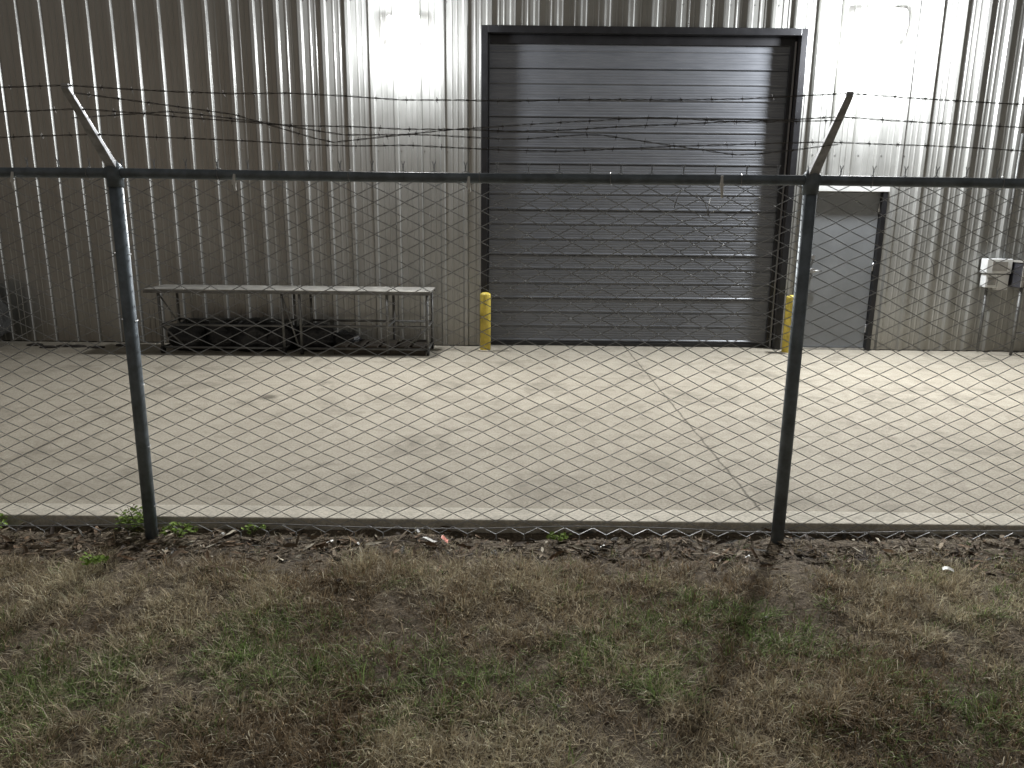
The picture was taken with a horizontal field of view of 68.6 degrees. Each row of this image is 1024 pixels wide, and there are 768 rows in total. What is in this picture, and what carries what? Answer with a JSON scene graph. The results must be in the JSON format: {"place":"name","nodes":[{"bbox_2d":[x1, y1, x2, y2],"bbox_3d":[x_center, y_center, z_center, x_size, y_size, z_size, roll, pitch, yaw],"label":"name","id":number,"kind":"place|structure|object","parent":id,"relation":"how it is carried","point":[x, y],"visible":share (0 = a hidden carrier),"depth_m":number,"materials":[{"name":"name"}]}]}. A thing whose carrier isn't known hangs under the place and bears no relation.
{"place":"outdoors","nodes":[
{"label":"outdoors","id":0,"kind":"place"},
{"bbox_2d":[0,297,10,337],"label":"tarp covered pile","id":1,"kind":"object","parent":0,"point":[5,321],"visible":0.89,"depth_m":8.90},
{"bbox_2d":[0,341,1023,535],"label":"concrete pavement","id":2,"kind":"structure","parent":0,"point":[511,397],"depth_m":5.50,"materials":[{"name":"beige concrete"}]},
{"bbox_2d":[27,343,124,347],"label":"wood scraps","id":3,"kind":"object","parent":2,"relation":"on","point":[75,346],"visible":0.76,"depth_m":8.95,"materials":[{"name":"brown wood"}]},
{"bbox_2d":[167,317,361,351],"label":"black trash bags","id":4,"kind":"object","parent":2,"relation":"on","point":[271,338],"visible":0.56,"depth_m":8.77,"materials":[{"name":"plastic"}]},
{"bbox_2d":[143,284,434,355],"bbox_3d":[-2.542,-0.757,8.807,3.240,0.738,0.564,1,13,0],"label":"storage rack","id":5,"kind":"object","parent":2,"relation":"on","point":[314,290],"visible":0.72,"depth_m":8.60,"materials":[{"name":"metal"}]},
{"bbox_2d":[333,339,429,354],"bbox_3d":[-1.526,-0.439,8.887,1.060,0.104,0.480,1,13,0],"label":"pallet","id":6,"kind":"object","parent":2,"relation":"on","point":[377,344],"visible":0.72,"depth_m":8.66,"materials":[{"name":"brown wood"}]},
{"bbox_2d":[478,292,491,351],"bbox_3d":[-0.317,-0.742,8.938,0.170,0.700,0.170,1,13,0],"label":"safety bollard","id":7,"kind":"object","parent":2,"relation":"on","point":[485,324],"visible":1,"depth_m":8.89,"materials":[{"name":"yellow metal"}]},
{"bbox_2d":[0,192,1023,351],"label":"wall structure","id":8,"kind":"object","parent":2,"relation":"on","point":[478,345],"depth_m":9.34,"materials":[{"name":"grey concrete"}]},
{"bbox_2d":[0,0,1023,350],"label":"ribbed wall cladding","id":9,"kind":"structure","parent":8,"relation":"attached to","point":[968,52],"depth_m":8.78,"materials":[{"name":"silver metal"}]},
{"bbox_2d":[387,15,419,41],"bbox_3d":[-1.208,-3.970,8.390,0.340,0.269,0.216,1,13,0],"label":"wall light","id":10,"kind":"object","parent":9,"relation":"attached to","point":[403,28],"visible":1,"depth_m":8.30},
{"bbox_2d":[3,0,1017,341],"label":"cladding screws","id":11,"kind":"object","parent":9,"relation":"attached to","point":[447,150],"visible":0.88,"depth_m":8.81,"materials":[{"name":"metal"}]},
{"bbox_2d":[861,8,907,39],"bbox_3d":[4.142,-4.009,8.356,0.408,0.322,0.240,1,13,0],"label":"wall light","id":12,"kind":"object","parent":9,"relation":"attached to","point":[885,23],"visible":1,"depth_m":8.27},
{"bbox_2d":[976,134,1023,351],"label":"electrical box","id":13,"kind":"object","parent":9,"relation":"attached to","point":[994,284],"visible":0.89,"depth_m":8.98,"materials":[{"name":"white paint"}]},
{"bbox_2d":[1008,260,1023,354],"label":"wall mounted cabinet","id":14,"kind":"object","parent":9,"relation":"attached to","point":[1014,278],"depth_m":8.93,"materials":[{"name":"grey metal"}]},
{"bbox_2d":[481,25,808,349],"bbox_3d":[1.484,-2.258,8.967,3.700,3.679,0.185,1,13,0],"label":"overhead door frame","id":15,"kind":"object","parent":8,"relation":"attached to","point":[620,35],"visible":0.84,"depth_m":8.61,"materials":[{"name":"black metal"}]},
{"bbox_2d":[819,186,889,191],"bbox_3d":[3.985,-2.342,8.926,0.940,0.110,0.175,1,13,0],"label":"side door header","id":16,"kind":"object","parent":8,"relation":"attached to","point":[848,189],"visible":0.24,"depth_m":8.85,"materials":[{"name":"white paint"}]},
{"bbox_2d":[863,192,888,350],"bbox_3d":[3.974,-1.361,9.152,0.920,1.899,0.170,1,13,0],"label":"side door frame","id":17,"kind":"object","parent":8,"relation":"attached to","point":[875,272],"visible":0.3,"depth_m":9.07,"materials":[{"name":"black metal"}]},
{"bbox_2d":[803,192,880,346],"bbox_3d":[3.972,-1.375,9.156,0.809,1.865,0.045,1,13,0],"label":"side door leaf","id":18,"kind":"object","parent":17,"relation":"attached to","point":[846,255],"visible":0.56,"depth_m":9.13,"materials":[{"name":"grey paint"}]},
{"bbox_2d":[810,203,880,331],"bbox_3d":[3.994,-1.394,9.096,0.779,1.550,0.067,1,13,0],"label":"side door hardware","id":19,"kind":"object","parent":17,"relation":"attached to","point":[812,270],"visible":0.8,"depth_m":9.08,"materials":[{"name":"metal"}]},
{"bbox_2d":[779,295,792,353],"bbox_3d":[3.318,-0.713,8.977,0.170,0.700,0.170,1,13,0],"label":"safety bollard","id":20,"kind":"object","parent":2,"relation":"on","point":[787,322],"visible":0.49,"depth_m":8.94,"materials":[{"name":"yellow metal"}]},
{"bbox_2d":[803,347,863,349],"bbox_3d":[3.962,-0.450,9.369,0.814,0.025,0.110,1,13,0],"label":"side door threshold","id":21,"kind":"object","parent":2,"relation":"on","point":[838,348],"visible":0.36,"depth_m":9.32,"materials":[{"name":"metal"}]},
{"bbox_2d":[0,524,1023,767],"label":"ground","id":22,"kind":"structure","parent":0,"point":[539,537],"depth_m":3.01,"materials":[{"name":"soil"}]},
{"bbox_2d":[0,513,7,527],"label":"weed plant","id":23,"kind":"object","parent":22,"relation":"on","point":[1,515],"visible":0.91,"depth_m":3.98,"materials":[{"name":"green plant"}]},
{"bbox_2d":[79,552,108,565],"bbox_3d":[-1.982,0.831,3.556,0.136,0.066,0.091,-3,13,-14],"label":"weed plant","id":24,"kind":"object","parent":22,"relation":"on","point":[95,559],"visible":0.99,"depth_m":3.55,"materials":[{"name":"green plant"}]},
{"bbox_2d":[115,505,143,528],"bbox_3d":[-1.987,0.702,3.959,0.235,0.137,0.142,1,13,0],"label":"weed plant","id":25,"kind":"object","parent":22,"relation":"on","point":[122,518],"visible":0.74,"depth_m":3.95,"materials":[{"name":"green plant"}]},
{"bbox_2d":[159,521,197,536],"bbox_3d":[-1.728,0.752,3.893,0.205,0.076,0.113,1,13,0],"label":"weed plant","id":26,"kind":"object","parent":22,"relation":"on","point":[164,532],"visible":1,"depth_m":3.88,"materials":[{"name":"green plant"}]},
{"bbox_2d":[241,522,265,533],"bbox_3d":[-1.357,0.758,3.939,0.127,0.051,0.082,4,13,13],"label":"weed plant","id":27,"kind":"object","parent":22,"relation":"on","point":[249,525],"visible":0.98,"depth_m":3.94,"materials":[{"name":"green plant"}]},
{"bbox_2d":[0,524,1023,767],"bbox_3d":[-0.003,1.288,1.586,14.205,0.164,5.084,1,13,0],"label":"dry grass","id":28,"kind":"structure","parent":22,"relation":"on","point":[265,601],"depth_m":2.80,"materials":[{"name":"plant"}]},
{"bbox_2d":[0,83,1023,544],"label":"chain link fence","id":29,"kind":"object","parent":22,"relation":"on","point":[114,173],"visible":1,"depth_m":3.67,"materials":[{"name":"metal"}]},
{"bbox_2d":[0,522,1023,767],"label":"leaf litter","id":30,"kind":"object","parent":22,"relation":"on","point":[322,546],"visible":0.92,"depth_m":3.77,"materials":[{"name":"brown plant"}]},
{"bbox_2d":[420,535,447,542],"bbox_3d":[-0.399,0.792,3.829,0.154,0.034,0.045,2,13,7],"label":"food wrapper","id":31,"kind":"object","parent":30,"relation":"on","point":[442,537],"visible":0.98,"depth_m":3.83,"materials":[{"name":"white plastic"}]},
{"bbox_2d":[220,529,953,571],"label":"paper scraps","id":32,"kind":"object","parent":30,"relation":"on","point":[943,568],"visible":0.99,"depth_m":3.73,"materials":[{"name":"white paper"}]},
{"bbox_2d":[546,531,567,541],"bbox_3d":[0.245,0.787,3.879,0.111,0.053,0.098,9,15,33],"label":"weed plant","id":33,"kind":"object","parent":22,"relation":"on","point":[554,537],"visible":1,"depth_m":3.87,"materials":[{"name":"green plant"}]},
{"bbox_2d":[769,42,796,346],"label":"overhead door track","id":34,"kind":"structure","parent":0,"point":[783,188],"depth_m":8.96,"materials":[{"name":"black metal"}]},
{"bbox_2d":[489,43,790,343],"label":"overhead door panels","id":35,"kind":"object","parent":34,"relation":"in","point":[523,72],"visible":0.83,"depth_m":9.02,"materials":[{"name":"grey metal"}]},
{"bbox_2d":[491,341,764,346],"bbox_3d":[1.465,-0.501,9.433,3.550,0.039,0.055,1,13,0],"label":"overhead door bottom seal","id":36,"kind":"object","parent":35,"relation":"attached to","point":[622,343],"visible":0.64,"depth_m":9.41,"materials":[{"name":"black rubber"}]}
]}

